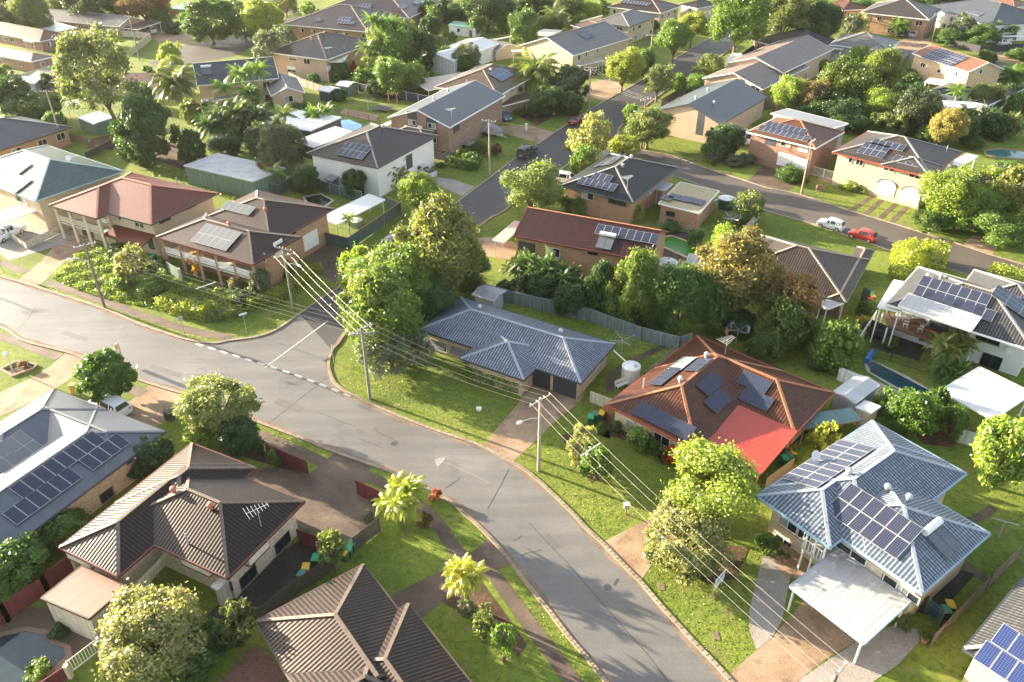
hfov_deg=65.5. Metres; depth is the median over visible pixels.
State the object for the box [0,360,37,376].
brick edging
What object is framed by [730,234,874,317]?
house
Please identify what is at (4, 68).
tree
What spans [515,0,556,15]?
tree
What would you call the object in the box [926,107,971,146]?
tree
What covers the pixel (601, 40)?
house
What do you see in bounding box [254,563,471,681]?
house
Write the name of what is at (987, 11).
house
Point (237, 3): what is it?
tree
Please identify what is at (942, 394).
tree
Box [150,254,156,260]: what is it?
wheelie bin
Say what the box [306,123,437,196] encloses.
house
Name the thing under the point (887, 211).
driveway
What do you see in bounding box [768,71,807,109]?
tree
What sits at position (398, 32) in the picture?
tree
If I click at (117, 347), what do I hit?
sign
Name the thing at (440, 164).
shrub
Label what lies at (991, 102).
house
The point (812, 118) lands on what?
house wing
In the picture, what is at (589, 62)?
carport
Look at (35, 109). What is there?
tree
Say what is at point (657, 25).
tree
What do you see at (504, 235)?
carport
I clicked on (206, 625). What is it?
shrub
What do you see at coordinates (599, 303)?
tree
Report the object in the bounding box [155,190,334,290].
house
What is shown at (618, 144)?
tree
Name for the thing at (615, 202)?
window
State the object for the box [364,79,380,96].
tree
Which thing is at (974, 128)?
tree
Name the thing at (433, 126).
window
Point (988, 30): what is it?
tree
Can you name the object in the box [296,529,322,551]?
side gate
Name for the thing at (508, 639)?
tree
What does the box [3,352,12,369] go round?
garden lamp
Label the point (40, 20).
tree
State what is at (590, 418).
wheelie bin
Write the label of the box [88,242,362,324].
power line
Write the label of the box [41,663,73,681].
fence
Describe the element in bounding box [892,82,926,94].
hedge
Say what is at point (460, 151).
shrub
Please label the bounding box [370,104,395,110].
trampoline
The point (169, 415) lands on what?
letterbox
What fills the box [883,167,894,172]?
window
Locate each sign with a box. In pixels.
[114,343,121,354]
[178,316,184,333]
[712,568,725,594]
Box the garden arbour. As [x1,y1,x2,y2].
[386,92,397,104]
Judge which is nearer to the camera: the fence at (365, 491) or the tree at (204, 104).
the fence at (365, 491)
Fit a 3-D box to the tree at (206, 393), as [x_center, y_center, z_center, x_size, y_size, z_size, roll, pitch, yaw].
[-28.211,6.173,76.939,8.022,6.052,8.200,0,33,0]
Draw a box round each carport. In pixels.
[0,204,36,233]
[23,39,35,50]
[35,21,77,33]
[121,20,161,36]
[412,72,463,93]
[492,221,518,257]
[493,36,510,42]
[575,59,604,70]
[580,15,602,21]
[787,548,911,663]
[924,78,956,89]
[940,100,987,108]
[1000,35,1023,44]
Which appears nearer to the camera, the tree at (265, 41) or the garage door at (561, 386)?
the garage door at (561, 386)
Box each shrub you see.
[16,360,28,367]
[22,656,53,681]
[45,621,70,638]
[103,271,138,290]
[104,242,125,255]
[133,273,168,298]
[137,263,160,278]
[141,66,152,71]
[201,616,215,635]
[226,285,258,304]
[227,277,244,290]
[256,439,264,457]
[267,448,281,468]
[283,259,294,280]
[317,185,325,190]
[330,89,348,101]
[350,60,357,74]
[351,65,376,86]
[362,509,373,521]
[415,511,433,530]
[428,486,442,502]
[436,162,444,167]
[455,148,464,157]
[460,151,482,163]
[596,422,607,434]
[611,419,621,432]
[626,422,652,452]
[643,437,660,455]
[654,447,667,463]
[660,443,675,463]
[703,146,723,161]
[712,324,730,339]
[725,153,745,167]
[728,325,754,340]
[740,152,756,164]
[753,530,779,557]
[774,163,804,182]
[792,447,804,463]
[797,174,810,182]
[806,356,825,371]
[819,59,829,72]
[836,179,854,191]
[853,315,866,328]
[854,184,866,193]
[855,298,877,315]
[881,336,900,349]
[894,612,913,632]
[918,596,932,611]
[933,26,964,43]
[962,36,988,45]
[1002,47,1023,61]
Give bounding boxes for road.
[0,132,720,681]
[148,12,1011,72]
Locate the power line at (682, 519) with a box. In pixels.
[552,395,844,659]
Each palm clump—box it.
[300,101,336,118]
[371,470,427,527]
[387,158,409,191]
[441,552,490,607]
[499,250,531,280]
[514,243,565,276]
[554,261,584,285]
[557,190,573,210]
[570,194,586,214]
[573,273,588,293]
[632,202,644,221]
[921,326,984,365]
[927,352,973,384]
[960,98,999,130]
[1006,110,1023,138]
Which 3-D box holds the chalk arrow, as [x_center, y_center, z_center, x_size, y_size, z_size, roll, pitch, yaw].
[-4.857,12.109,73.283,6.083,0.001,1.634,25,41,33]
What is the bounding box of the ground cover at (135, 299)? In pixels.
[52,246,258,323]
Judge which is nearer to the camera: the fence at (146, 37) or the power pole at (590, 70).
the power pole at (590, 70)
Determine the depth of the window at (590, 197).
120.26 m
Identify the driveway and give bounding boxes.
[0,31,1023,681]
[0,177,919,681]
[250,24,800,617]
[850,195,909,222]
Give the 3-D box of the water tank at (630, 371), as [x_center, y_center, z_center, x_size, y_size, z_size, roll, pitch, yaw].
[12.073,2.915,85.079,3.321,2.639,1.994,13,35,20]
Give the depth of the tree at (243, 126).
148.33 m
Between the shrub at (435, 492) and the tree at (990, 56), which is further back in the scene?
the tree at (990, 56)
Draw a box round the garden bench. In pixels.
[615,377,628,387]
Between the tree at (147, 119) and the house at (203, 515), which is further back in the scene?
the tree at (147, 119)
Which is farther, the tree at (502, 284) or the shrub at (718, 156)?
the shrub at (718, 156)
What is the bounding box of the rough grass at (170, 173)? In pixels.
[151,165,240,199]
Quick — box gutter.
[0,163,728,681]
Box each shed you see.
[22,76,44,93]
[40,565,131,642]
[77,111,112,134]
[183,153,285,196]
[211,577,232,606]
[265,110,341,143]
[317,86,340,101]
[324,174,339,184]
[335,81,357,95]
[421,37,498,74]
[448,21,479,37]
[472,285,505,307]
[489,39,517,60]
[831,374,879,410]
[853,400,880,426]
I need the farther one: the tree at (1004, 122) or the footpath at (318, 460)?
the tree at (1004, 122)
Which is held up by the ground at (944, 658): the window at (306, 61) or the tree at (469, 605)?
the tree at (469, 605)
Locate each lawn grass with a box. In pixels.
[52,286,216,339]
[250,278,332,331]
[265,429,327,457]
[339,356,517,439]
[363,517,448,593]
[372,473,484,544]
[430,606,548,681]
[503,568,596,681]
[517,420,678,537]
[646,139,708,163]
[646,501,767,668]
[758,212,871,253]
[938,433,1023,567]
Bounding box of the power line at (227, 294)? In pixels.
[80,244,356,328]
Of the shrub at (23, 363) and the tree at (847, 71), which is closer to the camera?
the shrub at (23, 363)
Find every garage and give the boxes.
[658,182,719,230]
[995,164,1023,177]
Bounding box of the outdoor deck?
[880,310,971,360]
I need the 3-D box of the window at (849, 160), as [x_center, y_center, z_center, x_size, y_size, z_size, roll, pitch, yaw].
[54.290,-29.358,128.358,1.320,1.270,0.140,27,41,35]
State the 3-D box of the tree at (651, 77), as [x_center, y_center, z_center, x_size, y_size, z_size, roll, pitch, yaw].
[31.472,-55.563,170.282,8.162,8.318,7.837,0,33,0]
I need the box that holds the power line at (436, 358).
[365,325,539,394]
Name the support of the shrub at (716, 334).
on the ground at (944, 658)
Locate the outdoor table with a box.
[909,319,926,327]
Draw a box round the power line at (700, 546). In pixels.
[547,399,840,668]
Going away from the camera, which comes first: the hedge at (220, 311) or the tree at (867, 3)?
the hedge at (220, 311)
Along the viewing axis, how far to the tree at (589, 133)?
135.52 m
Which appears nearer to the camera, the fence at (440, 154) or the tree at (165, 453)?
the tree at (165, 453)
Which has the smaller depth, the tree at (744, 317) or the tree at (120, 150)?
the tree at (744, 317)
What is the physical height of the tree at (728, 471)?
7.396 m
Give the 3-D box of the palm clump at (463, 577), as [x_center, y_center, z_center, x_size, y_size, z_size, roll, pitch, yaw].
[-3.398,18.080,59.233,3.639,5.304,3.396,0,33,0]
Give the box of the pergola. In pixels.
[686,253,703,266]
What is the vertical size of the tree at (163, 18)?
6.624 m
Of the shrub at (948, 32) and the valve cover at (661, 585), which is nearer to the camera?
the valve cover at (661, 585)
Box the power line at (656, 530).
[534,407,821,681]
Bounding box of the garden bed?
[4,95,955,655]
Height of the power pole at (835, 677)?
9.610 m
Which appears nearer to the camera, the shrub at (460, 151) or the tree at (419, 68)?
the shrub at (460, 151)
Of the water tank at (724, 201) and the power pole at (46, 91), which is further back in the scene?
the power pole at (46, 91)
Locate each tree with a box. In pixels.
[0,0,21,24]
[0,63,13,77]
[0,72,42,109]
[0,88,41,116]
[0,529,50,590]
[0,562,38,602]
[4,0,55,27]
[17,89,64,119]
[27,17,54,27]
[34,526,65,561]
[35,506,92,553]
[39,72,54,89]
[41,110,68,124]
[45,0,61,9]
[48,20,146,121]
[51,4,65,9]
[58,0,126,15]
[71,345,137,405]
[90,578,210,681]
[107,91,182,167]
[111,0,174,19]
[111,129,140,160]
[112,242,155,283]
[126,461,149,479]
[129,80,157,99]
[132,435,176,474]
[146,7,172,28]
[147,61,200,114]
[155,653,188,681]
[156,39,183,64]
[156,54,188,76]
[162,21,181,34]
[165,634,219,681]
[166,369,265,436]
[177,0,235,44]
[177,97,201,125]
[177,128,207,163]
[181,423,212,447]
[185,251,207,276]
[191,113,223,139]
[196,99,218,116]
[197,99,234,136]
[203,130,243,156]
[204,412,234,440]
[207,72,240,99]
[207,617,232,659]
[211,413,265,458]
[215,596,259,648]
[216,95,257,139]
[224,61,253,94]
[228,13,256,41]
[230,0,245,14]
[233,110,264,139]
[235,82,264,108]
[239,101,274,132]
[240,0,285,32]
[243,120,273,156]
[244,58,273,102]
[246,267,272,295]
[251,24,289,57]
[253,122,309,170]
[255,161,275,169]
[263,161,288,183]
[266,102,299,169]
[270,0,297,17]
[270,118,286,134]
[274,23,298,46]
[288,163,319,195]
[290,101,308,110]
[298,0,319,16]
[305,72,320,83]
[315,526,347,570]
[329,59,350,82]
[329,256,425,361]
[334,241,371,291]
[337,239,441,304]
[340,168,366,196]
[341,211,357,235]
[347,269,382,313]
[351,322,437,380]
[356,37,377,66]
[358,55,374,68]
[359,10,382,53]
[363,28,383,61]
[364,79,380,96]
[365,23,377,49]
[367,11,388,30]
[371,14,423,73]
[372,55,410,99]
[384,13,402,20]
[387,186,486,292]
[390,66,425,92]
[394,15,418,44]
[396,169,444,209]
[397,29,437,71]
[406,58,429,90]
[408,269,457,318]
[418,0,435,17]
[418,14,441,35]
[419,302,439,334]
[425,44,451,52]
[426,5,443,25]
[427,70,441,77]
[429,34,450,46]
[434,249,491,295]
[438,0,453,23]
[442,31,457,42]
[445,1,471,22]
[451,40,480,69]
[457,54,476,71]
[457,594,474,617]
[458,0,517,32]
[468,15,483,34]
[469,139,487,153]
[472,602,496,642]
[488,143,501,155]
[490,9,510,34]
[490,622,517,662]
[494,278,507,289]
[495,155,564,209]
[505,276,526,292]
[507,6,538,48]
[508,48,559,93]
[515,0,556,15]
[518,269,560,299]
[524,102,542,116]
[526,84,564,114]
[535,14,569,29]
[538,0,571,29]
[547,62,591,100]
[550,0,586,19]
[551,282,588,315]
[557,91,583,115]
[562,129,580,151]
[565,422,599,464]
[567,143,599,174]
[570,12,587,28]
[570,109,613,159]
[575,441,614,479]
[578,0,603,18]
[583,257,618,312]
[594,282,647,324]
[597,0,611,18]
[603,246,662,323]
[604,44,647,93]
[607,134,642,154]
[622,102,637,122]
[623,105,679,148]
[636,305,672,330]
[637,45,656,75]
[638,488,737,588]
[641,62,676,101]
[645,258,716,334]
[652,17,694,63]
[653,19,660,29]
[656,431,767,532]
[661,219,682,232]
[672,72,687,90]
[678,10,710,48]
[682,84,697,94]
[684,73,705,87]
[686,227,705,245]
[688,221,788,311]
[689,53,725,75]
[697,264,734,334]
[699,139,726,159]
[703,122,748,154]
[705,0,774,53]
[708,221,739,248]
[721,308,757,334]
[726,188,765,218]
[729,208,747,224]
[741,323,791,363]
[750,288,816,357]
[755,270,825,327]
[765,0,813,33]
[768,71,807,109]
[793,318,820,348]
[796,76,831,106]
[796,103,820,115]
[803,0,814,8]
[804,0,845,38]
[805,317,866,373]
[806,420,841,450]
[807,20,830,36]
[809,89,870,118]
[816,50,875,104]
[830,107,872,132]
[841,12,864,33]
[846,43,871,64]
[850,12,871,32]
[852,0,875,7]
[853,80,882,102]
[860,84,895,122]
[861,44,906,92]
[865,111,896,133]
[873,386,896,414]
[885,114,909,135]
[885,392,902,425]
[887,386,947,436]
[888,14,911,36]
[890,91,903,105]
[892,86,946,138]
[900,71,920,83]
[909,208,953,234]
[913,124,937,142]
[916,163,992,221]
[919,0,963,4]
[924,385,953,414]
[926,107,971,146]
[933,403,972,443]
[940,168,971,188]
[941,201,977,231]
[945,81,971,102]
[947,185,1011,227]
[950,11,977,39]
[956,117,982,144]
[963,135,986,149]
[964,22,1003,42]
[968,82,1008,108]
[969,163,1013,191]
[969,206,1023,249]
[969,413,1023,494]
[978,49,997,62]
[980,110,1013,142]
[985,163,1023,215]
[992,160,1019,166]
[997,20,1020,38]
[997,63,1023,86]
[1002,91,1023,114]
[1006,81,1022,92]
[1006,208,1023,237]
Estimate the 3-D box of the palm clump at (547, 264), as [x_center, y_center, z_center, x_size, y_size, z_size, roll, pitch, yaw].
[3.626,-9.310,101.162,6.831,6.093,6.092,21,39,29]
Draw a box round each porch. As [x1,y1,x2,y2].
[104,225,157,256]
[830,46,844,56]
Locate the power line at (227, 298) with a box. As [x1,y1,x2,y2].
[80,248,346,330]
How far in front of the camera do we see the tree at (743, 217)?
117.63 m
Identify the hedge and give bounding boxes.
[152,291,211,320]
[206,303,245,322]
[246,261,323,308]
[444,155,480,170]
[461,363,518,395]
[887,264,912,280]
[889,237,952,270]
[891,66,925,90]
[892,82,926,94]
[943,39,986,46]
[987,261,1023,281]
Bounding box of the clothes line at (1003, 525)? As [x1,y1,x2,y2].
[992,518,1018,537]
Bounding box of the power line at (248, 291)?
[101,243,362,320]
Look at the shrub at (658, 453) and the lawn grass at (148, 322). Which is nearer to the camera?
the shrub at (658, 453)
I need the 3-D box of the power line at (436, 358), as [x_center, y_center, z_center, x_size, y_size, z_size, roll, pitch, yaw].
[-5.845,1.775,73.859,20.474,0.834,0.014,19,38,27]
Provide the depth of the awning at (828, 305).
94.29 m
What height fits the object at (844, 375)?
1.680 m
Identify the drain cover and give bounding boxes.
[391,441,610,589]
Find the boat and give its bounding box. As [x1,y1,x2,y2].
[482,122,506,137]
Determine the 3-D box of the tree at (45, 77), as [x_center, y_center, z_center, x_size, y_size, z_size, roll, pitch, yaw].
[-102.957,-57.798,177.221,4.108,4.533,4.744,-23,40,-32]
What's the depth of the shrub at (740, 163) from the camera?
138.71 m
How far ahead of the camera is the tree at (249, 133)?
138.04 m
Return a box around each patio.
[0,606,92,656]
[206,230,974,629]
[218,644,285,681]
[340,108,852,578]
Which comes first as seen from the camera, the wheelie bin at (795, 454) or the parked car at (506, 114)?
the wheelie bin at (795, 454)
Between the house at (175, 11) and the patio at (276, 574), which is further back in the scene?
the house at (175, 11)
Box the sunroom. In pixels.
[534,29,561,39]
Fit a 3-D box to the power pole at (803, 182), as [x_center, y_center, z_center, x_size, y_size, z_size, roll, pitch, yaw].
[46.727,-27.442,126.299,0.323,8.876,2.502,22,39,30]
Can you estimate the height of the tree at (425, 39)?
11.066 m
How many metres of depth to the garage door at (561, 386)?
82.70 m
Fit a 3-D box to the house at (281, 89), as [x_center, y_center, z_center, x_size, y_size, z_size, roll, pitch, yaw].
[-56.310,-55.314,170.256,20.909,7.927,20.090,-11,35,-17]
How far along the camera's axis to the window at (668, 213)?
117.70 m
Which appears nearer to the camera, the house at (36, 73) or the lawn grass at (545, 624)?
the lawn grass at (545, 624)
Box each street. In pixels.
[300,28,750,347]
[627,142,1023,282]
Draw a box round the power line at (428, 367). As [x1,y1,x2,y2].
[355,333,527,402]
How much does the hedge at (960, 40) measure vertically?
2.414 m
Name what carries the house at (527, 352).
on the ground at (944, 658)
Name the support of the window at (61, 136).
in the house at (18, 133)
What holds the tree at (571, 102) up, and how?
on the ground at (944, 658)
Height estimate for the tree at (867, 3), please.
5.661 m
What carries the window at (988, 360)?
in the house at (995, 302)
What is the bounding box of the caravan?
[726,53,742,65]
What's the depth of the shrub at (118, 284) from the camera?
100.92 m
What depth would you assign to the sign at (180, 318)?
91.91 m
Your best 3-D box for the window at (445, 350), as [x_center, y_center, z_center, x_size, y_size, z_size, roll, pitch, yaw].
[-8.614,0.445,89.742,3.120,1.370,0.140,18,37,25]
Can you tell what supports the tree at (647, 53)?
on the ground at (944, 658)
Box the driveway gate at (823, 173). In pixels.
[812,166,833,179]
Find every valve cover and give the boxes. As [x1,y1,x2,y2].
[658,582,664,589]
[712,632,719,640]
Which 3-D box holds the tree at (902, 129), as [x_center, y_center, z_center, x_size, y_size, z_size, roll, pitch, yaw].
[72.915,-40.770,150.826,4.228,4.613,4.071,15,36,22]
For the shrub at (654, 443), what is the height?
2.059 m
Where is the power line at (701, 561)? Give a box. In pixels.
[545,409,829,675]
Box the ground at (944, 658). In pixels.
[0,0,1023,681]
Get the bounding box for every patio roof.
[295,126,351,165]
[327,194,384,234]
[709,405,797,483]
[870,280,903,347]
[945,366,1023,418]
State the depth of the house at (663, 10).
233.28 m
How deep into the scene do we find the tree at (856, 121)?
151.94 m
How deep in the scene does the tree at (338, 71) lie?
183.50 m
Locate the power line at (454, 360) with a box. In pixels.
[376,325,549,392]
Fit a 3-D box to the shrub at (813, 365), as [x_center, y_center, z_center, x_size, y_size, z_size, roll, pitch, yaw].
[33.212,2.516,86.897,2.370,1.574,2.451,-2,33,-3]
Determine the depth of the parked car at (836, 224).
116.86 m
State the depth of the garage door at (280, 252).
101.63 m
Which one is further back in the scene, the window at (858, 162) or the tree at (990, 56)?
the tree at (990, 56)
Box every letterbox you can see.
[68,382,76,393]
[162,409,174,420]
[623,502,629,514]
[816,184,822,190]
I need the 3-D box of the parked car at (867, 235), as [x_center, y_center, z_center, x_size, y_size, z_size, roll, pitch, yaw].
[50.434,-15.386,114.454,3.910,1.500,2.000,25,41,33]
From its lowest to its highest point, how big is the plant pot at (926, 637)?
1.089 m
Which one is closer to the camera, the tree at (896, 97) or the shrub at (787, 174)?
the shrub at (787, 174)
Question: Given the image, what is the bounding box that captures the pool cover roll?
[864,349,874,362]
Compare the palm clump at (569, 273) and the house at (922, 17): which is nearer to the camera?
the palm clump at (569, 273)
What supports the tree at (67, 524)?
on the ground at (944, 658)
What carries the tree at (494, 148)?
on the ground at (944, 658)
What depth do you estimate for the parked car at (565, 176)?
131.82 m
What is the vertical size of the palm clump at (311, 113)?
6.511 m
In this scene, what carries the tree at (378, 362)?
on the ground at (944, 658)
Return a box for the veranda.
[502,92,534,107]
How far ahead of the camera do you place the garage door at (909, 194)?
123.61 m
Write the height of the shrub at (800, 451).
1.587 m
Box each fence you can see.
[0,556,78,626]
[20,64,53,76]
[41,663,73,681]
[65,635,102,670]
[68,133,88,144]
[77,28,151,54]
[85,139,114,157]
[161,248,182,280]
[201,93,243,101]
[256,552,336,616]
[264,443,308,474]
[268,176,319,194]
[287,71,322,91]
[320,180,361,199]
[325,196,400,249]
[335,108,379,124]
[352,517,380,550]
[355,480,386,506]
[358,83,428,102]
[434,149,454,161]
[485,284,692,349]
[590,391,611,406]
[628,343,678,386]
[658,220,697,234]
[661,89,685,105]
[737,213,759,235]
[741,45,753,54]
[763,100,782,110]
[764,458,794,488]
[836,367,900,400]
[860,310,876,337]
[860,345,920,369]
[861,287,870,300]
[897,53,909,72]
[929,544,1023,648]
[945,39,1023,52]
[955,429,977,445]
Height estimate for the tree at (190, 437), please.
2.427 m
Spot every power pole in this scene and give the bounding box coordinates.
[40,90,57,127]
[67,241,105,307]
[124,16,139,59]
[273,245,300,311]
[349,322,374,399]
[482,119,495,174]
[517,393,550,471]
[585,67,596,109]
[634,98,650,148]
[800,139,814,193]
[830,661,847,681]
[931,14,943,41]
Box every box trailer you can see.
[462,140,473,147]
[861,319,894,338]
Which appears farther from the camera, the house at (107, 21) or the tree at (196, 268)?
the house at (107, 21)
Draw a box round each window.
[11,147,20,152]
[15,195,28,205]
[37,138,48,145]
[55,132,66,141]
[99,486,115,504]
[134,222,144,229]
[159,217,170,224]
[229,581,233,591]
[239,564,258,591]
[262,81,269,87]
[265,94,271,100]
[274,530,291,556]
[284,95,293,102]
[286,65,295,72]
[289,56,296,60]
[303,58,309,64]
[408,119,415,125]
[427,123,435,129]
[428,337,447,353]
[546,246,559,257]
[581,192,593,200]
[587,246,597,256]
[595,364,599,376]
[608,198,626,207]
[624,418,641,428]
[653,431,669,447]
[665,210,674,217]
[775,532,792,547]
[776,515,797,535]
[780,141,790,147]
[795,528,810,542]
[797,145,808,153]
[835,541,867,565]
[844,157,852,163]
[855,159,863,166]
[864,561,903,591]
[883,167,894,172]
[895,583,920,607]
[908,174,920,179]
[915,20,922,25]
[975,335,999,346]
[979,352,1002,370]
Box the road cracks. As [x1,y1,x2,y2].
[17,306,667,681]
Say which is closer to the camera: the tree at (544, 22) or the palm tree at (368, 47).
the palm tree at (368, 47)
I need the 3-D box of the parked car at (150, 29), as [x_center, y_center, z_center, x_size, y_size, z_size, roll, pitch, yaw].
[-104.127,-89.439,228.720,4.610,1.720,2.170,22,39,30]
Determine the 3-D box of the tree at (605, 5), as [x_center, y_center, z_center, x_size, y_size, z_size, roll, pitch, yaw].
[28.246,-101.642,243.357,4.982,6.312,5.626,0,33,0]
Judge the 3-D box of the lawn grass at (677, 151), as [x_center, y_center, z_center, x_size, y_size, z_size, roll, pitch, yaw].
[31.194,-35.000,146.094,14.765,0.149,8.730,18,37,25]
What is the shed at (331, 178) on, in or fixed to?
on the ground at (944, 658)
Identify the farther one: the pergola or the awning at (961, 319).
the pergola
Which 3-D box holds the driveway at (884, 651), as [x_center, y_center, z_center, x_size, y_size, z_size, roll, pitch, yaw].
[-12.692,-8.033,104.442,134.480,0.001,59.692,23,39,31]
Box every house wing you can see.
[91,72,161,96]
[771,108,848,149]
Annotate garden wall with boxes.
[9,224,71,248]
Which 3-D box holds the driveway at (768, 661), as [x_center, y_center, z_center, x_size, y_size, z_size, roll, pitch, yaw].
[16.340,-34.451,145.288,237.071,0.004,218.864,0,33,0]
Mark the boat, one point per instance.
(496, 130)
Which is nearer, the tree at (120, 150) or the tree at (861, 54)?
the tree at (120, 150)
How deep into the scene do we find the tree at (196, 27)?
210.98 m
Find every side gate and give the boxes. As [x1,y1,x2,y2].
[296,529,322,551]
[603,405,611,421]
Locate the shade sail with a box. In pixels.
[799,407,862,443]
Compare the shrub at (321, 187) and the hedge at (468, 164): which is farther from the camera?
the hedge at (468, 164)
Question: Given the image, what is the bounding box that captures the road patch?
[61,330,560,549]
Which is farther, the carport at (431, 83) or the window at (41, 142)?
the carport at (431, 83)
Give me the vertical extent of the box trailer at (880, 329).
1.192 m
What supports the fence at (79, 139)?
on the ground at (944, 658)
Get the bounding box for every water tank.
[350,217,362,227]
[614,350,640,384]
[656,257,677,278]
[714,195,733,210]
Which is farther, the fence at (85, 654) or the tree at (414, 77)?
the tree at (414, 77)
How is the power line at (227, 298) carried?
attached to the power pole at (95, 279)
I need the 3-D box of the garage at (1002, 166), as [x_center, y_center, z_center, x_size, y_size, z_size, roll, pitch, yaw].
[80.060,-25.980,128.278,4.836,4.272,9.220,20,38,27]
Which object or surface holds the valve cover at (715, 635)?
on the ground at (944, 658)
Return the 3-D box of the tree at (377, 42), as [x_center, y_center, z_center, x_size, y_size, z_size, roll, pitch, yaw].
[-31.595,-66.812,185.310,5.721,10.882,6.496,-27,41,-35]
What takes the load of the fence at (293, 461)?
on the garden bed
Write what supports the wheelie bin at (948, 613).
on the ground at (944, 658)
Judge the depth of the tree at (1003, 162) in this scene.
133.29 m
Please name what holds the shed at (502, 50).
on the ground at (944, 658)
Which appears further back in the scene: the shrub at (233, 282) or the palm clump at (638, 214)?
the palm clump at (638, 214)
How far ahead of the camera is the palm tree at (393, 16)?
188.02 m
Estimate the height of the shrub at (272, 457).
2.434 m
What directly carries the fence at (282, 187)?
on the ground at (944, 658)
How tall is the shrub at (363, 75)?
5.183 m
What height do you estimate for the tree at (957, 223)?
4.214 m
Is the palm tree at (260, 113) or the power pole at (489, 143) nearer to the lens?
the power pole at (489, 143)
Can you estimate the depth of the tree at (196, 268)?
103.52 m
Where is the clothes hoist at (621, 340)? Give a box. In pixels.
[611,331,634,354]
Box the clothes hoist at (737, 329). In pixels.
[727,320,749,343]
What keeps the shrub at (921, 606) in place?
on the patio at (276, 574)
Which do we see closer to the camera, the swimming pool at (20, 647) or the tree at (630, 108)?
the swimming pool at (20, 647)
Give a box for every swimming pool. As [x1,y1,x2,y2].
[0,626,71,681]
[303,193,334,205]
[341,119,364,130]
[664,235,714,257]
[864,359,929,393]
[983,148,1023,159]
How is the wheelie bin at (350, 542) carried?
on the ground at (944, 658)
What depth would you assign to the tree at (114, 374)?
79.76 m
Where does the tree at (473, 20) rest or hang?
on the ground at (944, 658)
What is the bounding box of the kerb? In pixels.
[0,14,1023,681]
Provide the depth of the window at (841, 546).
60.83 m
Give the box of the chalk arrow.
[435,457,488,482]
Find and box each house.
[0,21,64,51]
[0,46,53,71]
[0,116,71,156]
[0,145,124,229]
[0,389,165,554]
[28,70,59,93]
[45,9,143,36]
[48,172,218,255]
[58,442,305,598]
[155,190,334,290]
[170,1,219,20]
[192,56,304,108]
[246,0,297,11]
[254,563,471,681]
[268,31,368,81]
[282,4,401,39]
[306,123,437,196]
[315,0,452,26]
[387,80,504,152]
[421,296,615,398]
[434,63,533,112]
[513,206,668,279]
[520,21,631,72]
[561,153,678,223]
[570,20,620,30]
[595,9,657,43]
[605,335,834,454]
[608,0,681,30]
[655,78,767,142]
[679,0,716,21]
[702,35,833,100]
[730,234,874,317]
[746,116,844,175]
[751,28,835,50]
[755,420,990,622]
[829,32,899,69]
[831,0,866,18]
[831,131,962,208]
[860,0,942,38]
[885,266,1023,376]
[910,44,1003,86]
[930,0,1023,42]
[931,83,1023,112]
[962,575,1023,681]
[994,0,1023,9]
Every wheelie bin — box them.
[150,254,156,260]
[295,568,307,583]
[301,562,309,570]
[310,553,319,566]
[341,550,349,561]
[345,544,353,557]
[348,538,355,552]
[587,413,593,424]
[592,410,598,421]
[598,409,605,421]
[779,454,789,465]
[785,451,793,459]
[790,448,797,458]
[938,604,952,619]
[944,599,956,611]
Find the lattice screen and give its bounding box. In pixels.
[923,596,946,625]
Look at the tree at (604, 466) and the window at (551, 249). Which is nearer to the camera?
the tree at (604, 466)
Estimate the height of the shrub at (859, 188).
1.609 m
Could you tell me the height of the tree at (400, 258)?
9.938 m
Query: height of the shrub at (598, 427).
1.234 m
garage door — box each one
[273,238,282,256]
[303,228,318,251]
[532,370,550,389]
[553,376,576,398]
[776,152,792,166]
[792,156,806,171]
[874,179,895,196]
[898,186,920,204]
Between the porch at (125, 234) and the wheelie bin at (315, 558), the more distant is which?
the porch at (125, 234)
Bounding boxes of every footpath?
[0,260,329,466]
[358,470,582,681]
[602,346,997,586]
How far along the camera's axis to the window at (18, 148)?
139.91 m
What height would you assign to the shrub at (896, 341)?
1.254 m
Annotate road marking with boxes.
[196,321,349,396]
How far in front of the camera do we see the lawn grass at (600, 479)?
72.60 m
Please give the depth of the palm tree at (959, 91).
160.57 m
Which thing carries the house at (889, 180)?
on the ground at (944, 658)
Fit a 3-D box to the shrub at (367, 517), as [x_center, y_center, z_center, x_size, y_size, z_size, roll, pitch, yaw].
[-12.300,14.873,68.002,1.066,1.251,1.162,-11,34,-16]
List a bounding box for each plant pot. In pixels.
[776,549,783,558]
[782,552,790,562]
[921,630,932,643]
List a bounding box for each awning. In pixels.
[65,100,82,115]
[329,54,348,62]
[655,182,672,204]
[816,299,843,321]
[898,293,981,331]
[953,153,977,169]
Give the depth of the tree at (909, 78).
179.95 m
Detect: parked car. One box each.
[0,223,26,242]
[88,394,132,415]
[142,26,156,33]
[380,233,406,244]
[417,163,436,176]
[502,110,511,121]
[516,144,537,158]
[556,170,574,182]
[568,116,583,125]
[583,68,596,75]
[743,128,750,144]
[816,217,845,231]
[847,228,877,242]
[898,31,905,36]
[908,31,915,36]
[995,39,1011,44]
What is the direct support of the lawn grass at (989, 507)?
on the ground at (944, 658)

